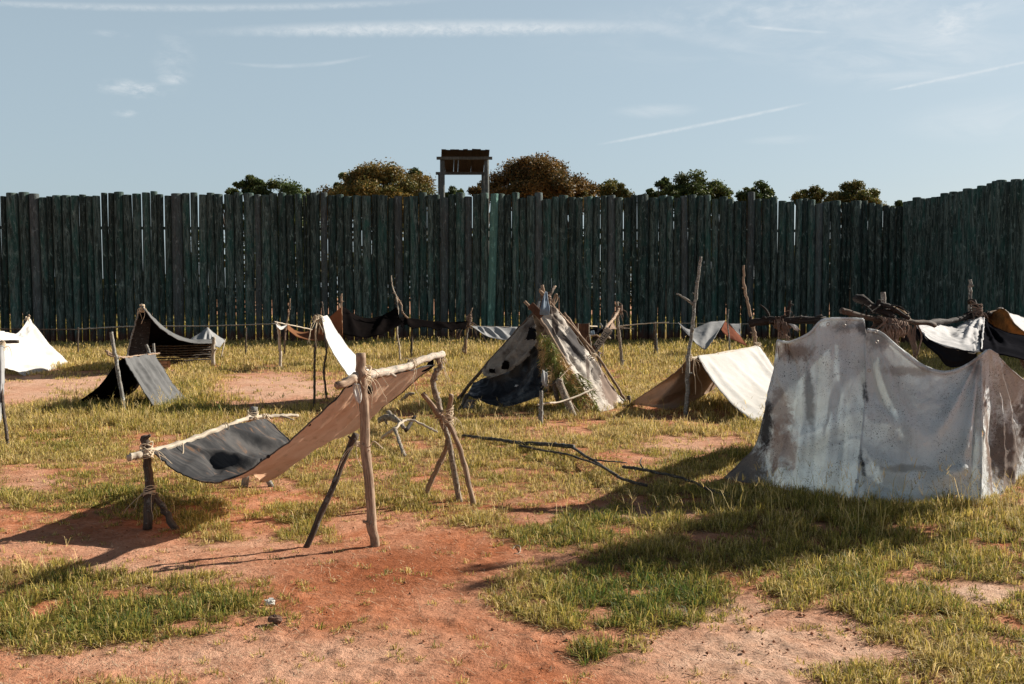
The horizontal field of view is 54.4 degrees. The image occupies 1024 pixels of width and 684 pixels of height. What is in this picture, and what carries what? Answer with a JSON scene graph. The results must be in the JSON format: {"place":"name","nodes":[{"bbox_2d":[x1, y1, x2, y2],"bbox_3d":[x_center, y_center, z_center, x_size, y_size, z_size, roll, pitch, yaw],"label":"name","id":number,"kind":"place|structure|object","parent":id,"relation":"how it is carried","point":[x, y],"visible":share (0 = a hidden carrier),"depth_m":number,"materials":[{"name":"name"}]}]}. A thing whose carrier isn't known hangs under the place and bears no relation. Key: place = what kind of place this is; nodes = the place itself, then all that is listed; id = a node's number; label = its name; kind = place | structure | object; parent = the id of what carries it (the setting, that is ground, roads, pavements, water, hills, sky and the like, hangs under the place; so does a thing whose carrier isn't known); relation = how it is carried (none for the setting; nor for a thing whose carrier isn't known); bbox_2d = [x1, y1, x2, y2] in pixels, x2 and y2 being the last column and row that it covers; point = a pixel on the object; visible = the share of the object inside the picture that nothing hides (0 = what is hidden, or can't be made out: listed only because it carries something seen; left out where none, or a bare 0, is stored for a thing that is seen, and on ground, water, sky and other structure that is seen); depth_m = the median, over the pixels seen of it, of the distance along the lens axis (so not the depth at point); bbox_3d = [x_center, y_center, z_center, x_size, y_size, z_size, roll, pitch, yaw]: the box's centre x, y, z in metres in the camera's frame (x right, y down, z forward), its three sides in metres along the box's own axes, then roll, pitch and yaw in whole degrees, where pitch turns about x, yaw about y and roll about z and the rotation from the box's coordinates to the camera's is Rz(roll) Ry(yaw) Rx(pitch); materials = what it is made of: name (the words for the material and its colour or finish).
{"place":"outdoors","nodes":[
{"label":"outdoors","id":0,"kind":"place"},
{"bbox_2d":[159,360,170,369],"bbox_3d":[-7.800,0.524,22.293,0.250,0.218,0.200,0,3,0],"label":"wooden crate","id":1,"kind":"object","parent":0,"point":[166,364],"visible":0.55,"depth_m":22.30,"materials":[{"name":"brown wood"}]},
{"bbox_2d":[398,392,413,402],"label":"stick litter","id":2,"kind":"object","parent":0,"point":[407,395],"visible":0.91,"depth_m":15.43,"materials":[{"name":"wood"}]},
{"bbox_2d":[0,298,1023,683],"bbox_3d":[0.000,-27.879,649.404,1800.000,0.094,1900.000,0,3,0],"label":"ground","id":3,"kind":"structure","parent":0,"point":[408,612],"depth_m":5.67,"materials":[{"name":"red soil"}]},
{"bbox_2d":[0,339,19,444],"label":"cut off shelter","id":4,"kind":"object","parent":3,"relation":"on","point":[2,363],"visible":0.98,"depth_m":11.30,"materials":[{"name":"brown wood"}]},
{"bbox_2d":[0,314,67,375],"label":"white tent","id":5,"kind":"object","parent":3,"relation":"on","point":[34,349],"visible":0.88,"depth_m":21.79,"materials":[{"name":"fabric"}]},
{"bbox_2d":[74,332,184,409],"bbox_3d":[-5.891,0.404,15.330,1.402,1.193,2.058,0,3,0],"label":"grey pup tent","id":6,"kind":"object","parent":3,"relation":"on","point":[147,374],"visible":0.86,"depth_m":15.03,"materials":[{"name":"fabric"}]},
{"bbox_2d":[0,323,274,353],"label":"rail fence","id":7,"kind":"object","parent":3,"relation":"on","point":[77,329],"visible":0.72,"depth_m":27.00,"materials":[{"name":"brown wood"}]},
{"bbox_2d":[126,304,225,365],"bbox_3d":[-7.646,-0.137,22.903,2.171,1.521,4.362,-1,3,-19],"label":"dark lean to","id":8,"kind":"object","parent":3,"relation":"on","point":[149,329],"visible":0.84,"depth_m":23.41,"materials":[{"name":"grey fabric"}]},
{"bbox_2d":[223,187,243,226],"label":"pine tree","id":9,"kind":"object","parent":3,"relation":"on","point":[231,191],"visible":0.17,"depth_m":69.47,"materials":[{"name":"green plant"}]},
{"bbox_2d":[232,174,267,315],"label":"pine tree","id":10,"kind":"object","parent":3,"relation":"on","point":[248,184],"visible":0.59,"depth_m":71.20,"materials":[{"name":"green plant"}]},
{"bbox_2d":[264,598,274,605],"bbox_3d":[-1.311,1.403,5.371,0.063,0.043,0.054,0,3,0],"label":"pale stone","id":11,"kind":"object","parent":3,"relation":"on","point":[270,601],"visible":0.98,"depth_m":5.36,"materials":[{"name":"white stone"}]},
{"bbox_2d":[267,614,282,623],"bbox_3d":[-1.214,1.419,5.098,0.078,0.052,0.056,0,3,0],"label":"brown stone","id":12,"kind":"object","parent":3,"relation":"on","point":[276,619],"visible":0.99,"depth_m":5.08,"materials":[{"name":"brown stone"}]},
{"bbox_2d":[243,175,320,261],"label":"pine tree","id":13,"kind":"object","parent":3,"relation":"on","point":[282,186],"visible":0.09,"depth_m":68.95,"materials":[{"name":"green plant"}]},
{"bbox_2d":[124,350,475,547],"bbox_3d":[-1.557,0.680,7.732,2.257,1.333,2.252,1,3,23],"label":"tarp lean to","id":14,"kind":"object","parent":3,"relation":"on","point":[262,448],"visible":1,"depth_m":7.35,"materials":[{"name":"fabric"}]},
{"bbox_2d":[274,299,342,366],"bbox_3d":[-4.596,-0.222,23.361,1.635,1.591,2.318,0,3,0],"label":"brown awning","id":15,"kind":"object","parent":3,"relation":"on","point":[335,318],"visible":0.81,"depth_m":22.61,"materials":[{"name":"fabric"}]},
{"bbox_2d":[304,188,313,315],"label":"pine tree","id":16,"kind":"object","parent":3,"relation":"on","point":[307,190],"visible":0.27,"depth_m":69.46,"materials":[{"name":"green plant"}]},
{"bbox_2d":[307,302,355,407],"bbox_3d":[-2.602,0.153,15.723,0.877,1.579,2.613,0,3,0],"label":"white sheet shelter","id":17,"kind":"object","parent":3,"relation":"on","point":[344,355],"visible":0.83,"depth_m":15.36,"materials":[{"name":"fabric"}]},
{"bbox_2d":[333,172,346,302],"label":"pine tree","id":18,"kind":"object","parent":3,"relation":"on","point":[341,174],"visible":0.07,"depth_m":65.51,"materials":[{"name":"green plant"}]},
{"bbox_2d":[308,157,437,285],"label":"broadleaf tree","id":19,"kind":"object","parent":3,"relation":"on","point":[370,179],"visible":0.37,"depth_m":60.34,"materials":[{"name":"green plant"}]},
{"bbox_2d":[338,276,407,359],"bbox_3d":[-3.309,-0.561,23.880,1.765,2.082,1.147,-1,3,-17],"label":"black awning","id":20,"kind":"object","parent":3,"relation":"on","point":[353,325],"visible":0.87,"depth_m":23.91,"materials":[{"name":"fabric"}]},
{"bbox_2d":[377,410,415,431],"bbox_3d":[-1.366,0.951,12.035,0.275,0.169,0.963,-1,3,-29],"label":"dead branch","id":21,"kind":"object","parent":3,"relation":"on","point":[390,417],"visible":0.91,"depth_m":12.12,"materials":[{"name":"grey wood"}]},
{"bbox_2d":[381,419,438,455],"bbox_3d":[-1.169,1.025,10.836,0.643,0.234,1.385,0,3,0],"label":"driftwood branch","id":22,"kind":"object","parent":3,"relation":"on","point":[395,431],"visible":0.99,"depth_m":11.16,"materials":[{"name":"grey wood"}]},
{"bbox_2d":[406,167,426,315],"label":"pine tree","id":23,"kind":"object","parent":3,"relation":"on","point":[413,170],"visible":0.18,"depth_m":67.34,"materials":[{"name":"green plant"}]},
{"bbox_2d":[401,308,486,356],"bbox_3d":[-1.808,-0.257,26.163,2.271,1.279,1.104,0,3,0],"label":"black awning","id":24,"kind":"object","parent":3,"relation":"on","point":[412,323],"visible":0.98,"depth_m":26.05,"materials":[{"name":"fabric"}]},
{"bbox_2d":[9,226,882,315],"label":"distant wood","id":25,"kind":"object","parent":3,"relation":"on","point":[388,308],"depth_m":75.97,"materials":[{"name":"green plant"}]},
{"bbox_2d":[0,191,902,343],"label":"log stockade","id":26,"kind":"object","parent":3,"relation":"on","point":[52,245],"visible":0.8,"depth_m":33.63,"materials":[{"name":"teal wood"}]},
{"bbox_2d":[445,186,463,312],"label":"pine tree","id":27,"kind":"object","parent":3,"relation":"on","point":[452,189],"visible":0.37,"depth_m":74.18,"materials":[{"name":"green plant"}]},
{"bbox_2d":[436,149,491,335],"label":"guard tower","id":28,"kind":"structure","parent":3,"relation":"on","point":[467,162],"depth_m":35.05,"materials":[{"name":"wood"}]},
{"bbox_2d":[466,181,490,316],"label":"broadleaf tree","id":29,"kind":"object","parent":3,"relation":"on","point":[472,190],"visible":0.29,"depth_m":63.08,"materials":[{"name":"green plant"}]},
{"bbox_2d":[470,326,516,339],"bbox_3d":[-0.362,-0.026,25.733,1.462,0.777,0.635,0,3,0],"label":"grey awning","id":30,"kind":"object","parent":3,"relation":"on","point":[500,332],"visible":0.76,"depth_m":25.73,"materials":[{"name":"fabric"}]},
{"bbox_2d":[0,475,1021,683],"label":"clay clods","id":31,"kind":"object","parent":3,"relation":"on","point":[707,652],"visible":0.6,"depth_m":5.10,"materials":[{"name":"brown soil"}]},
{"bbox_2d":[0,313,1023,683],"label":"grass","id":32,"kind":"structure","parent":3,"relation":"on","point":[24,629],"depth_m":7.22,"materials":[{"name":"green plant"}]},
{"bbox_2d":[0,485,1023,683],"bbox_3d":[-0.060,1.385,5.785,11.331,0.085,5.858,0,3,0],"label":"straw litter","id":33,"kind":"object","parent":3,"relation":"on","point":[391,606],"visible":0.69,"depth_m":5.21,"materials":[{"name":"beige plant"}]},
{"bbox_2d":[479,151,600,223],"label":"broadleaf tree","id":34,"kind":"object","parent":3,"relation":"on","point":[525,176],"visible":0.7,"depth_m":58.15,"materials":[{"name":"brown plant"}]},
{"bbox_2d":[457,284,626,424],"bbox_3d":[0.476,0.082,14.809,2.662,1.882,4.440,0,3,0],"label":"ragged cone hut","id":35,"kind":"object","parent":3,"relation":"on","point":[510,368],"visible":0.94,"depth_m":14.78,"materials":[{"name":"black fabric"}]},
{"bbox_2d":[461,434,647,487],"bbox_3d":[0.514,1.113,10.026,0.564,0.090,3.500,-1,3,-29],"label":"fallen branch","id":36,"kind":"object","parent":3,"relation":"on","point":[560,445],"visible":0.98,"depth_m":10.27,"materials":[{"name":"brown wood"}]},
{"bbox_2d":[537,332,601,415],"bbox_3d":[0.820,0.531,13.985,0.998,1.343,0.847,0,3,0],"label":"brush pile","id":37,"kind":"object","parent":3,"relation":"on","point":[552,359],"visible":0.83,"depth_m":13.97,"materials":[{"name":"green plant"}]},
{"bbox_2d":[570,188,595,319],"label":"broadleaf tree","id":38,"kind":"object","parent":3,"relation":"on","point":[583,193],"visible":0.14,"depth_m":59.50,"materials":[{"name":"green plant"}]},
{"bbox_2d":[571,302,630,366],"bbox_3d":[2.079,-0.069,21.400,0.896,1.561,4.486,1,3,19],"label":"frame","id":39,"kind":"object","parent":3,"relation":"on","point":[586,332],"visible":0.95,"depth_m":20.00,"materials":[{"name":"brown wood"}]},
{"bbox_2d":[595,178,634,212],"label":"broadleaf tree","id":40,"kind":"object","parent":3,"relation":"on","point":[616,188],"visible":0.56,"depth_m":66.83,"materials":[{"name":"green plant"}]},
{"bbox_2d":[644,187,659,225],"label":"pine tree","id":41,"kind":"object","parent":3,"relation":"on","point":[651,192],"visible":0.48,"depth_m":73.31,"materials":[{"name":"green plant"}]},
{"bbox_2d":[653,176,671,314],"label":"pine tree","id":42,"kind":"object","parent":3,"relation":"on","point":[662,183],"visible":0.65,"depth_m":71.36,"materials":[{"name":"green plant"}]},
{"bbox_2d":[622,458,734,498],"bbox_3d":[1.415,1.149,8.524,0.147,0.128,1.512,-1,3,-27],"label":"fallen branch","id":43,"kind":"object","parent":3,"relation":"on","point":[659,473],"visible":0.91,"depth_m":8.54,"materials":[{"name":"wood"}]},
{"bbox_2d":[670,190,687,220],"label":"pine tree","id":44,"kind":"object","parent":3,"relation":"on","point":[675,194],"visible":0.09,"depth_m":65.41,"materials":[{"name":"green plant"}]},
{"bbox_2d":[619,322,755,352],"bbox_3d":[5.361,-0.068,26.904,5.058,0.978,0.356,0,3,-5],"label":"rail fence","id":45,"kind":"object","parent":3,"relation":"on","point":[655,337],"visible":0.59,"depth_m":26.79,"materials":[{"name":"brown wood"}]},
{"bbox_2d":[620,257,773,423],"bbox_3d":[3.530,-0.104,14.681,2.913,2.241,2.889,-2,3,-35],"label":"white fly tent","id":46,"kind":"object","parent":3,"relation":"on","point":[735,376],"visible":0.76,"depth_m":14.58,"materials":[{"name":"fabric"}]},
{"bbox_2d":[663,169,732,316],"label":"pine tree","id":47,"kind":"object","parent":3,"relation":"on","point":[697,186],"visible":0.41,"depth_m":67.11,"materials":[{"name":"green plant"}]},
{"bbox_2d":[678,309,746,350],"bbox_3d":[5.324,-0.317,26.253,1.715,1.102,1.336,0,3,0],"label":"grey fly","id":48,"kind":"object","parent":3,"relation":"on","point":[704,336],"visible":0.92,"depth_m":26.31,"materials":[{"name":"fabric"}]},
{"bbox_2d":[711,188,733,247],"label":"pine tree","id":49,"kind":"object","parent":3,"relation":"on","point":[718,232],"visible":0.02,"depth_m":69.63,"materials":[{"name":"green plant"}]},
{"bbox_2d":[734,180,776,233],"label":"pine tree","id":50,"kind":"object","parent":3,"relation":"on","point":[765,191],"visible":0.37,"depth_m":69.12,"materials":[{"name":"green plant"}]},
{"bbox_2d":[789,184,837,204],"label":"broadleaf tree","id":51,"kind":"object","parent":3,"relation":"on","point":[816,193],"visible":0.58,"depth_m":65.35,"materials":[{"name":"green plant"}]},
{"bbox_2d":[820,179,886,316],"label":"broadleaf tree","id":52,"kind":"object","parent":3,"relation":"on","point":[851,191],"visible":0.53,"depth_m":63.03,"materials":[{"name":"green plant"}]},
{"bbox_2d":[725,293,1023,503],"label":"canvas tent","id":53,"kind":"object","parent":3,"relation":"on","point":[846,391],"visible":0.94,"depth_m":8.37,"materials":[{"name":"fabric"}]},
{"bbox_2d":[890,200,902,206],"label":"pine tree","id":54,"kind":"object","parent":3,"relation":"on","point":[898,203],"visible":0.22,"depth_m":71.35,"materials":[{"name":"green plant"}]},
{"bbox_2d":[900,179,1023,343],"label":"side stockade","id":55,"kind":"object","parent":3,"relation":"on","point":[953,242],"visible":0.78,"depth_m":32.10,"materials":[{"name":"teal wood"}]},
{"bbox_2d":[917,279,1023,367],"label":"sagging roof shelter","id":56,"kind":"object","parent":3,"relation":"on","point":[964,343],"visible":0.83,"depth_m":9.99,"materials":[{"name":"grey fabric"}]},
{"bbox_2d":[986,308,1023,368],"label":"rusty canvas shelter","id":57,"kind":"object","parent":3,"relation":"on","point":[1002,319],"visible":0.8,"depth_m":11.11,"materials":[{"name":"brown fabric"}]},
{"bbox_2d":[0,0,1023,293],"label":"sky","id":58,"kind":"structure","parent":0,"point":[905,99],"materials":[{"name":"blue"}]}
]}

